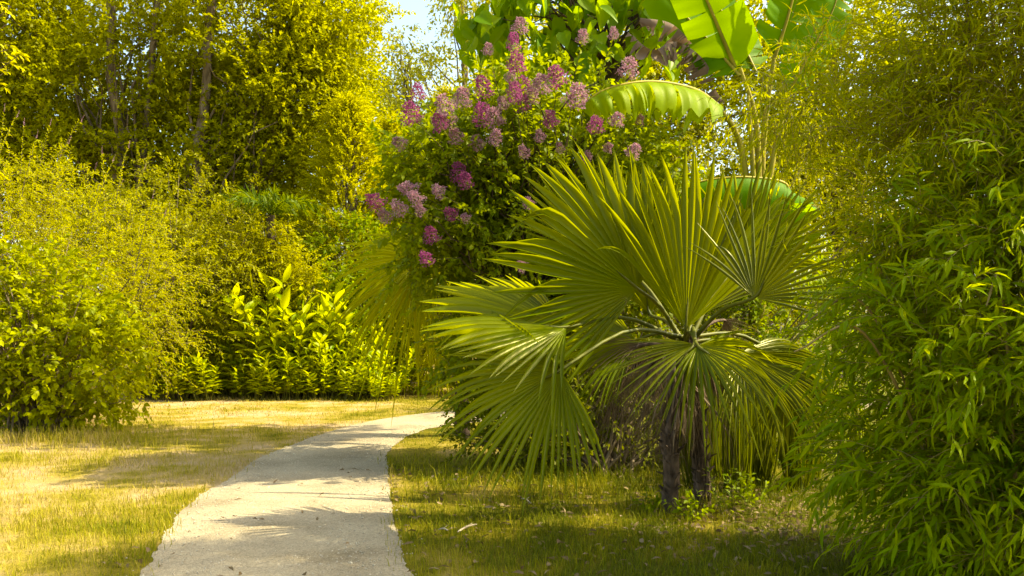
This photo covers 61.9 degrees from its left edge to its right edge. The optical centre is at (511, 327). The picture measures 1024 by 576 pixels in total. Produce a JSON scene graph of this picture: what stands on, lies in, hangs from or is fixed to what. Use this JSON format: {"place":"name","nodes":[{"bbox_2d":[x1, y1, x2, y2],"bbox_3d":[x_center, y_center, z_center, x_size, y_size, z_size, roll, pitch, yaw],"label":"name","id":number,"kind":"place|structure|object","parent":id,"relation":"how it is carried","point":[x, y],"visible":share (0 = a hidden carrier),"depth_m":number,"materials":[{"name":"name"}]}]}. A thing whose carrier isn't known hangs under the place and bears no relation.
{"place":"outdoors","nodes":[
{"label":"outdoors","id":0,"kind":"place"},
{"bbox_2d":[184,238,332,379],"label":"shrub","id":1,"kind":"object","parent":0,"point":[254,293],"depth_m":18.48,"materials":[{"name":"green plant"}]},
{"bbox_2d":[0,331,1019,575],"bbox_3d":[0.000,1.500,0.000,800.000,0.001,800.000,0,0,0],"label":"ground","id":2,"kind":"structure","parent":0,"point":[100,477],"depth_m":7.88,"materials":[{"name":"green plant"}]},
{"bbox_2d":[0,2,29,242],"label":"lemon leaved tree","id":3,"kind":"object","parent":2,"relation":"on","point":[14,48],"visible":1,"depth_m":6.21,"materials":[{"name":"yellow plant"}]},
{"bbox_2d":[0,0,136,275],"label":"broadleaf tree","id":4,"kind":"object","parent":2,"relation":"on","point":[20,84],"visible":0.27,"depth_m":24.43,"materials":[{"name":"green plant"}]},
{"bbox_2d":[0,221,168,434],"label":"broadleaf shrub","id":5,"kind":"object","parent":2,"relation":"on","point":[42,391],"visible":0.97,"depth_m":12.18,"materials":[{"name":"green plant"}]},
{"bbox_2d":[0,105,234,419],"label":"feathery shrub","id":6,"kind":"object","parent":2,"relation":"on","point":[23,196],"visible":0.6,"depth_m":14.00,"materials":[{"name":"green plant"}]},
{"bbox_2d":[120,362,150,399],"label":"ginger plant","id":7,"kind":"object","parent":2,"relation":"on","point":[134,384],"visible":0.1,"depth_m":17.96,"materials":[{"name":"green plant"}]},
{"bbox_2d":[0,0,295,382],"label":"broadleaf tree","id":8,"kind":"object","parent":2,"relation":"on","point":[88,151],"visible":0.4,"depth_m":23.50,"materials":[{"name":"green plant"}]},
{"bbox_2d":[3,149,294,398],"bbox_3d":[-7.955,-0.996,18.524,6.471,5.718,4.142,0,0,0],"label":"olive shrub","id":9,"kind":"object","parent":2,"relation":"on","point":[196,228],"visible":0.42,"depth_m":18.08,"materials":[{"name":"green plant"}]},
{"bbox_2d":[119,329,181,398],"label":"ginger plant","id":10,"kind":"object","parent":2,"relation":"on","point":[154,357],"visible":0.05,"depth_m":17.93,"materials":[{"name":"green plant"}]},
{"bbox_2d":[144,361,165,399],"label":"ginger plant","id":11,"kind":"object","parent":2,"relation":"on","point":[157,390],"visible":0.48,"depth_m":17.78,"materials":[{"name":"green plant"}]},
{"bbox_2d":[136,318,181,398],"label":"ginger plant","id":12,"kind":"object","parent":2,"relation":"on","point":[159,349],"visible":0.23,"depth_m":17.75,"materials":[{"name":"green plant"}]},
{"bbox_2d":[107,272,215,396],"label":"ginger plant","id":13,"kind":"object","parent":2,"relation":"on","point":[201,305],"visible":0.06,"depth_m":18.18,"materials":[{"name":"green plant"}]},
{"bbox_2d":[151,348,196,399],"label":"ginger plant","id":14,"kind":"object","parent":2,"relation":"on","point":[155,376],"visible":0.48,"depth_m":17.66,"materials":[{"name":"green plant"}]},
{"bbox_2d":[154,353,194,400],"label":"ginger plant","id":15,"kind":"object","parent":2,"relation":"on","point":[175,382],"visible":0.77,"depth_m":17.50,"materials":[{"name":"green plant"}]},
{"bbox_2d":[170,308,189,394],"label":"ginger plant","id":16,"kind":"object","parent":2,"relation":"on","point":[185,315],"visible":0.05,"depth_m":18.00,"materials":[{"name":"green plant"}]},
{"bbox_2d":[11,153,369,352],"bbox_3d":[-8.040,-1.366,22.944,11.744,6.585,4.372,0,0,0],"label":"background shrub","id":17,"kind":"object","parent":2,"relation":"on","point":[211,181],"visible":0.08,"depth_m":22.56,"materials":[{"name":"green plant"}]},
{"bbox_2d":[178,352,208,400],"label":"ginger plant","id":18,"kind":"object","parent":2,"relation":"on","point":[193,385],"visible":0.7,"depth_m":17.56,"materials":[{"name":"green plant"}]},
{"bbox_2d":[170,327,222,398],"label":"ginger plant","id":19,"kind":"object","parent":2,"relation":"on","point":[194,353],"visible":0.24,"depth_m":17.86,"materials":[{"name":"green plant"}]},
{"bbox_2d":[179,338,226,398],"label":"ginger plant","id":20,"kind":"object","parent":2,"relation":"on","point":[205,346],"visible":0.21,"depth_m":18.20,"materials":[{"name":"green plant"}]},
{"bbox_2d":[157,291,255,395],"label":"ginger plant","id":21,"kind":"object","parent":2,"relation":"on","point":[204,327],"visible":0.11,"depth_m":18.26,"materials":[{"name":"green plant"}]},
{"bbox_2d":[191,352,222,400],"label":"ginger plant","id":22,"kind":"object","parent":2,"relation":"on","point":[210,371],"visible":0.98,"depth_m":17.55,"materials":[{"name":"green plant"}]},
{"bbox_2d":[191,340,230,396],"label":"ginger plant","id":23,"kind":"object","parent":2,"relation":"on","point":[215,373],"visible":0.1,"depth_m":18.29,"materials":[{"name":"green plant"}]},
{"bbox_2d":[198,295,269,396],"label":"ginger plant","id":24,"kind":"object","parent":2,"relation":"on","point":[255,298],"visible":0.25,"depth_m":18.03,"materials":[{"name":"green plant"}]},
{"bbox_2d":[182,268,293,394],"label":"ginger plant","id":25,"kind":"object","parent":2,"relation":"on","point":[271,295],"visible":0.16,"depth_m":18.17,"materials":[{"name":"green plant"}]},
{"bbox_2d":[219,345,262,398],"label":"ginger plant","id":26,"kind":"object","parent":2,"relation":"on","point":[227,374],"visible":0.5,"depth_m":18.01,"materials":[{"name":"green plant"}]},
{"bbox_2d":[210,320,283,396],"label":"ginger plant","id":27,"kind":"object","parent":2,"relation":"on","point":[274,335],"visible":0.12,"depth_m":18.10,"materials":[{"name":"green plant"}]},
{"bbox_2d":[77,0,417,270],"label":"broadleaf tree","id":28,"kind":"object","parent":2,"relation":"on","point":[314,51],"visible":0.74,"depth_m":23.14,"materials":[{"name":"green plant"}]},
{"bbox_2d":[216,328,278,397],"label":"ginger plant","id":29,"kind":"object","parent":2,"relation":"on","point":[229,356],"visible":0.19,"depth_m":18.12,"materials":[{"name":"green plant"}]},
{"bbox_2d":[217,283,279,397],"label":"ginger plant","id":30,"kind":"object","parent":2,"relation":"on","point":[241,312],"visible":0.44,"depth_m":17.80,"materials":[{"name":"green plant"}]},
{"bbox_2d":[227,351,271,398],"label":"ginger plant","id":31,"kind":"object","parent":2,"relation":"on","point":[235,374],"visible":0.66,"depth_m":17.91,"materials":[{"name":"green plant"}]},
{"bbox_2d":[207,289,307,397],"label":"ginger plant","id":32,"kind":"object","parent":2,"relation":"on","point":[220,324],"visible":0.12,"depth_m":18.05,"materials":[{"name":"green plant"}]},
{"bbox_2d":[246,352,276,400],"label":"ginger plant","id":33,"kind":"object","parent":2,"relation":"on","point":[255,373],"visible":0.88,"depth_m":17.70,"materials":[{"name":"green plant"}]},
{"bbox_2d":[238,314,286,397],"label":"ginger plant","id":34,"kind":"object","parent":2,"relation":"on","point":[256,336],"visible":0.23,"depth_m":17.89,"materials":[{"name":"green plant"}]},
{"bbox_2d":[194,210,336,396],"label":"yellow shrub","id":35,"kind":"object","parent":2,"relation":"on","point":[305,282],"visible":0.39,"depth_m":18.61,"materials":[{"name":"green plant"}]},
{"bbox_2d":[216,183,322,392],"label":"tree fern","id":36,"kind":"object","parent":2,"relation":"on","point":[267,205],"visible":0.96,"depth_m":18.80,"materials":[{"name":"green plant"}]},
{"bbox_2d":[253,350,299,399],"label":"ginger plant","id":37,"kind":"object","parent":2,"relation":"on","point":[271,378],"visible":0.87,"depth_m":17.68,"materials":[{"name":"green plant"}]},
{"bbox_2d":[178,169,384,308],"bbox_3d":[-5.618,-1.183,21.292,5.690,5.394,3.944,0,0,38],"label":"yellow shrub","id":38,"kind":"object","parent":2,"relation":"on","point":[309,220],"visible":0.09,"depth_m":20.81,"materials":[{"name":"green plant"}]},
{"bbox_2d":[272,354,311,399],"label":"ginger plant","id":39,"kind":"object","parent":2,"relation":"on","point":[283,382],"visible":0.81,"depth_m":17.77,"materials":[{"name":"green plant"}]},
{"bbox_2d":[254,303,331,394],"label":"ginger plant","id":40,"kind":"object","parent":2,"relation":"on","point":[306,308],"visible":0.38,"depth_m":17.92,"materials":[{"name":"green plant"}]},
{"bbox_2d":[273,349,317,399],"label":"ginger plant","id":41,"kind":"object","parent":2,"relation":"on","point":[302,387],"visible":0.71,"depth_m":17.82,"materials":[{"name":"green plant"}]},
{"bbox_2d":[257,274,337,390],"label":"ginger plant","id":42,"kind":"object","parent":2,"relation":"on","point":[270,309],"visible":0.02,"depth_m":18.35,"materials":[{"name":"green plant"}]},
{"bbox_2d":[265,291,343,396],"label":"ginger plant","id":43,"kind":"object","parent":2,"relation":"on","point":[326,308],"visible":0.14,"depth_m":18.18,"materials":[{"name":"green plant"}]},
{"bbox_2d":[272,305,341,397],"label":"ginger plant","id":44,"kind":"object","parent":2,"relation":"on","point":[297,329],"visible":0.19,"depth_m":18.14,"materials":[{"name":"green plant"}]},
{"bbox_2d":[277,332,338,398],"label":"ginger plant","id":45,"kind":"object","parent":2,"relation":"on","point":[302,345],"visible":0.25,"depth_m":18.04,"materials":[{"name":"green plant"}]},
{"bbox_2d":[284,335,333,398],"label":"ginger plant","id":46,"kind":"object","parent":2,"relation":"on","point":[318,347],"visible":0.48,"depth_m":17.84,"materials":[{"name":"green plant"}]},
{"bbox_2d":[273,322,347,397],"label":"ginger plant","id":47,"kind":"object","parent":2,"relation":"on","point":[284,357],"visible":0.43,"depth_m":18.07,"materials":[{"name":"green plant"}]},
{"bbox_2d":[268,264,358,395],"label":"ginger plant","id":48,"kind":"object","parent":2,"relation":"on","point":[284,298],"visible":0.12,"depth_m":17.91,"materials":[{"name":"green plant"}]},
{"bbox_2d":[295,356,333,399],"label":"ginger plant","id":49,"kind":"object","parent":2,"relation":"on","point":[322,380],"visible":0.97,"depth_m":17.76,"materials":[{"name":"green plant"}]},
{"bbox_2d":[308,302,339,395],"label":"ginger plant","id":50,"kind":"object","parent":2,"relation":"on","point":[318,320],"visible":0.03,"depth_m":18.42,"materials":[{"name":"green plant"}]},
{"bbox_2d":[290,280,358,394],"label":"ginger plant","id":51,"kind":"object","parent":2,"relation":"on","point":[301,288],"visible":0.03,"depth_m":18.64,"materials":[{"name":"green plant"}]},
{"bbox_2d":[305,323,351,396],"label":"ginger plant","id":52,"kind":"object","parent":2,"relation":"on","point":[329,347],"visible":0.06,"depth_m":18.38,"materials":[{"name":"green plant"}]},
{"bbox_2d":[310,352,351,399],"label":"ginger plant","id":53,"kind":"object","parent":2,"relation":"on","point":[334,388],"visible":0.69,"depth_m":17.87,"materials":[{"name":"green plant"}]},
{"bbox_2d":[315,280,348,316],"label":"ginger plant","id":54,"kind":"object","parent":2,"relation":"on","point":[339,286],"visible":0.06,"depth_m":18.71,"materials":[{"name":"green plant"}]},
{"bbox_2d":[310,289,361,393],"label":"ginger plant","id":55,"kind":"object","parent":2,"relation":"on","point":[346,319],"visible":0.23,"depth_m":18.21,"materials":[{"name":"green plant"}]},
{"bbox_2d":[282,86,403,345],"bbox_3d":[-4.123,-2.327,21.988,4.544,7.658,4.829,0,0,-31],"label":"golden conifer","id":56,"kind":"object","parent":2,"relation":"on","point":[341,120],"visible":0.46,"depth_m":21.51,"materials":[{"name":"yellow plant"}]},
{"bbox_2d":[325,345,367,397],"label":"ginger plant","id":57,"kind":"object","parent":2,"relation":"on","point":[332,353],"visible":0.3,"depth_m":18.16,"materials":[{"name":"green plant"}]},
{"bbox_2d":[312,321,381,396],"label":"ginger plant","id":58,"kind":"object","parent":2,"relation":"on","point":[356,344],"visible":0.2,"depth_m":18.28,"materials":[{"name":"green plant"}]},
{"bbox_2d":[316,315,381,395],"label":"ginger plant","id":59,"kind":"object","parent":2,"relation":"on","point":[337,339],"visible":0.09,"depth_m":18.53,"materials":[{"name":"green plant"}]},
{"bbox_2d":[338,358,363,400],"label":"ginger plant","id":60,"kind":"object","parent":2,"relation":"on","point":[347,385],"visible":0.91,"depth_m":17.67,"materials":[{"name":"green plant"}]},
{"bbox_2d":[324,338,377,398],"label":"ginger plant","id":61,"kind":"object","parent":2,"relation":"on","point":[354,354],"visible":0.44,"depth_m":18.05,"materials":[{"name":"green plant"}]},
{"bbox_2d":[352,360,378,399],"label":"ginger plant","id":62,"kind":"object","parent":2,"relation":"on","point":[361,380],"visible":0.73,"depth_m":17.69,"materials":[{"name":"green plant"}]},
{"bbox_2d":[326,293,404,392],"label":"ginger plant","id":63,"kind":"object","parent":2,"relation":"on","point":[327,298],"visible":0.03,"depth_m":19.20,"materials":[{"name":"green plant"}]},
{"bbox_2d":[300,197,435,394],"bbox_3d":[-3.236,-0.689,19.957,3.781,4.949,3.495,0,0,-19],"label":"green shrub","id":64,"kind":"object","parent":2,"relation":"on","point":[350,226],"visible":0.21,"depth_m":19.80,"materials":[{"name":"green plant"}]},
{"bbox_2d":[353,344,393,397],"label":"ginger plant","id":65,"kind":"object","parent":2,"relation":"on","point":[378,356],"visible":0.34,"depth_m":17.92,"materials":[{"name":"green plant"}]},
{"bbox_2d":[351,331,395,396],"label":"ginger plant","id":66,"kind":"object","parent":2,"relation":"on","point":[380,346],"visible":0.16,"depth_m":18.42,"materials":[{"name":"green plant"}]},
{"bbox_2d":[366,367,385,400],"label":"ginger plant","id":67,"kind":"object","parent":2,"relation":"on","point":[376,387],"visible":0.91,"depth_m":17.52,"materials":[{"name":"green plant"}]},
{"bbox_2d":[348,326,408,396],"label":"ginger plant","id":68,"kind":"object","parent":2,"relation":"on","point":[396,355],"visible":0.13,"depth_m":18.70,"materials":[{"name":"green plant"}]},
{"bbox_2d":[367,318,398,394],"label":"ginger plant","id":69,"kind":"object","parent":2,"relation":"on","point":[381,330],"visible":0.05,"depth_m":18.68,"materials":[{"name":"green plant"}]},
{"bbox_2d":[342,8,430,264],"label":"airy tree","id":70,"kind":"object","parent":2,"relation":"on","point":[405,70],"visible":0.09,"depth_m":40.25,"materials":[{"name":"green plant"}]},
{"bbox_2d":[376,369,401,400],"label":"ginger plant","id":71,"kind":"object","parent":2,"relation":"on","point":[391,380],"visible":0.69,"depth_m":17.64,"materials":[{"name":"green plant"}]},
{"bbox_2d":[315,231,471,435],"bbox_3d":[-1.299,-0.043,11.557,2.535,3.089,1.866,0,0,0],"label":"fan palm","id":72,"kind":"object","parent":2,"relation":"on","point":[388,254],"visible":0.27,"depth_m":11.21,"materials":[{"name":"green plant"}]},
{"bbox_2d":[340,107,451,351],"bbox_3d":[-3.187,-2.226,23.008,3.658,7.456,4.204,0,0,0],"label":"golden conifer","id":73,"kind":"object","parent":2,"relation":"on","point":[394,128],"visible":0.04,"depth_m":22.64,"materials":[{"name":"yellow plant"}]},
{"bbox_2d":[380,346,414,397],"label":"ginger plant","id":74,"kind":"object","parent":2,"relation":"on","point":[402,383],"visible":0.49,"depth_m":18.15,"materials":[{"name":"green plant"}]},
{"bbox_2d":[420,81,461,284],"bbox_3d":[-1.924,-3.008,25.966,4.579,9.019,4.733,0,0,0],"label":"golden conifer","id":75,"kind":"object","parent":2,"relation":"on","point":[441,89],"visible":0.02,"depth_m":25.70,"materials":[{"name":"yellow plant"}]},
{"bbox_2d":[364,0,549,143],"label":"airy tree","id":76,"kind":"object","parent":2,"relation":"on","point":[418,71],"visible":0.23,"depth_m":37.62,"materials":[{"name":"green plant"}]},
{"bbox_2d":[430,0,563,275],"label":"airy tree","id":77,"kind":"object","parent":2,"relation":"on","point":[459,2],"visible":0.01,"depth_m":35.52,"materials":[{"name":"green plant"}]},
{"bbox_2d":[101,466,893,575],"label":"leaf litter","id":78,"kind":"object","parent":2,"relation":"on","point":[665,531],"visible":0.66,"depth_m":6.34,"materials":[{"name":"brown plant"}]},
{"bbox_2d":[1,44,1020,350],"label":"distant woodland","id":79,"kind":"object","parent":2,"relation":"on","point":[343,238],"depth_m":51.51,"materials":[{"name":"green plant"}]},
{"bbox_2d":[387,272,663,395],"bbox_3d":[0.224,-0.184,19.604,7.080,4.399,4.022,0,0,0],"label":"path shrub","id":80,"kind":"object","parent":2,"relation":"on","point":[421,357],"visible":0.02,"depth_m":18.92,"materials":[{"name":"green plant"}]},
{"bbox_2d":[356,17,710,470],"bbox_3d":[0.457,-0.634,9.544,4.211,5.153,3.068,0,0,0],"label":"lilac tree","id":81,"kind":"object","parent":2,"relation":"on","point":[475,196],"visible":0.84,"depth_m":8.85,"materials":[{"name":"green plant"}]},
{"bbox_2d":[442,0,681,435],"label":"heart leaved tree","id":82,"kind":"object","parent":2,"relation":"on","point":[483,23],"visible":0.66,"depth_m":11.21,"materials":[{"name":"green plant"}]},
{"bbox_2d":[433,302,786,479],"bbox_3d":[1.128,0.551,9.012,4.005,2.574,2.160,0,0,0],"label":"dark shrub","id":83,"kind":"object","parent":2,"relation":"on","point":[610,456],"visible":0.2,"depth_m":8.90,"materials":[{"name":"green plant"}]},
{"bbox_2d":[419,139,854,519],"bbox_3d":[1.195,0.022,6.799,3.810,3.218,2.410,0,0,0],"label":"fan palm","id":84,"kind":"object","parent":2,"relation":"on","point":[640,250],"visible":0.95,"depth_m":6.64,"materials":[{"name":"green plant"}]},
{"bbox_2d":[632,485,661,513],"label":"weed","id":85,"kind":"object","parent":2,"relation":"on","point":[651,506],"visible":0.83,"depth_m":6.97,"materials":[{"name":"green plant"}]},
{"bbox_2d":[445,0,883,376],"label":"background tree","id":86,"kind":"object","parent":2,"relation":"on","point":[654,73],"visible":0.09,"depth_m":22.98,"materials":[{"name":"green plant"}]},
{"bbox_2d":[658,488,714,521],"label":"weed","id":87,"kind":"object","parent":2,"relation":"on","point":[690,507],"visible":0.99,"depth_m":6.57,"materials":[{"name":"green plant"}]},
{"bbox_2d":[678,394,718,488],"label":"strap leaved plant","id":88,"kind":"object","parent":2,"relation":"on","point":[689,472],"visible":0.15,"depth_m":7.95,"materials":[{"name":"green plant"}]},
{"bbox_2d":[580,0,851,338],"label":"banana plant","id":89,"kind":"object","parent":2,"relation":"on","point":[708,37],"visible":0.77,"depth_m":9.48,"materials":[{"name":"green plant"}]},
{"bbox_2d":[703,370,729,481],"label":"strap leaved plant","id":90,"kind":"object","parent":2,"relation":"on","point":[715,471],"visible":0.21,"depth_m":8.36,"materials":[{"name":"green plant"}]},
{"bbox_2d":[702,466,760,515],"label":"weed","id":91,"kind":"object","parent":2,"relation":"on","point":[730,493],"visible":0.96,"depth_m":6.94,"materials":[{"name":"green plant"}]},
{"bbox_2d":[721,387,753,493],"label":"strap leaved plant","id":92,"kind":"object","parent":2,"relation":"on","point":[747,467],"visible":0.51,"depth_m":7.72,"materials":[{"name":"green plant"}]},
{"bbox_2d":[722,471,768,504],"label":"weed","id":93,"kind":"object","parent":2,"relation":"on","point":[749,493],"visible":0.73,"depth_m":7.25,"materials":[{"name":"green plant"}]},
{"bbox_2d":[606,235,892,465],"bbox_3d":[2.655,0.388,9.597,3.556,3.069,2.017,0,0,0],"label":"leafy shrub","id":94,"kind":"object","parent":2,"relation":"on","point":[761,310],"visible":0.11,"depth_m":9.43,"materials":[{"name":"green plant"}]},
{"bbox_2d":[741,389,775,477],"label":"strap leaved plant","id":95,"kind":"object","parent":2,"relation":"on","point":[756,401],"visible":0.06,"depth_m":8.46,"materials":[{"name":"green plant"}]},
{"bbox_2d":[745,398,777,487],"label":"strap leaved plant","id":96,"kind":"object","parent":2,"relation":"on","point":[759,472],"visible":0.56,"depth_m":8.06,"materials":[{"name":"green plant"}]},
{"bbox_2d":[628,100,902,405],"bbox_3d":[3.993,-1.082,15.623,7.026,6.234,3.359,0,0,0],"label":"background shrub","id":97,"kind":"object","parent":2,"relation":"on","point":[809,188],"visible":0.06,"depth_m":15.39,"materials":[{"name":"green plant"}]},
{"bbox_2d":[779,395,816,490],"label":"strap leaved plant","id":98,"kind":"object","parent":2,"relation":"on","point":[806,480],"visible":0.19,"depth_m":7.87,"materials":[{"name":"green plant"}]},
{"bbox_2d":[802,403,826,482],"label":"strap leaved plant","id":99,"kind":"object","parent":2,"relation":"on","point":[816,475],"visible":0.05,"depth_m":8.27,"materials":[{"name":"green plant"}]},
{"bbox_2d":[837,406,868,485],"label":"strap leaved plant","id":100,"kind":"object","parent":2,"relation":"on","point":[852,439],"visible":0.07,"depth_m":7.96,"materials":[{"name":"green plant"}]},
{"bbox_2d":[698,0,1018,376],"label":"background tree","id":101,"kind":"object","parent":2,"relation":"on","point":[853,13],"visible":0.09,"depth_m":24.02,"materials":[{"name":"green plant"}]},
{"bbox_2d":[698,0,1023,508],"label":"bamboo clump","id":102,"kind":"object","parent":2,"relation":"on","point":[908,115],"visible":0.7,"depth_m":5.30,"materials":[{"name":"green plant"}]},
{"bbox_2d":[764,80,1023,575],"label":"bamboo clump","id":103,"kind":"object","parent":2,"relation":"on","point":[961,500],"visible":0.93,"depth_m":4.55,"materials":[{"name":"green plant"}]},
{"bbox_2d":[1,0,1020,330],"label":"sky","id":104,"kind":"structure","parent":0,"point":[418,6],"materials":[{"name":"white"}]},
{"bbox_2d":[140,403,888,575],"bbox_3d":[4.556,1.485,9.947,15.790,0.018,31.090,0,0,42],"label":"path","id":105,"kind":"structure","parent":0,"point":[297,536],"depth_m":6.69,"materials":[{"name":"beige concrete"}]},
{"bbox_2d":[126,425,436,575],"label":"gravel","id":106,"kind":"structure","parent":105,"relation":"on","point":[184,543],"depth_m":6.93,"materials":[{"name":"beige gravel"}]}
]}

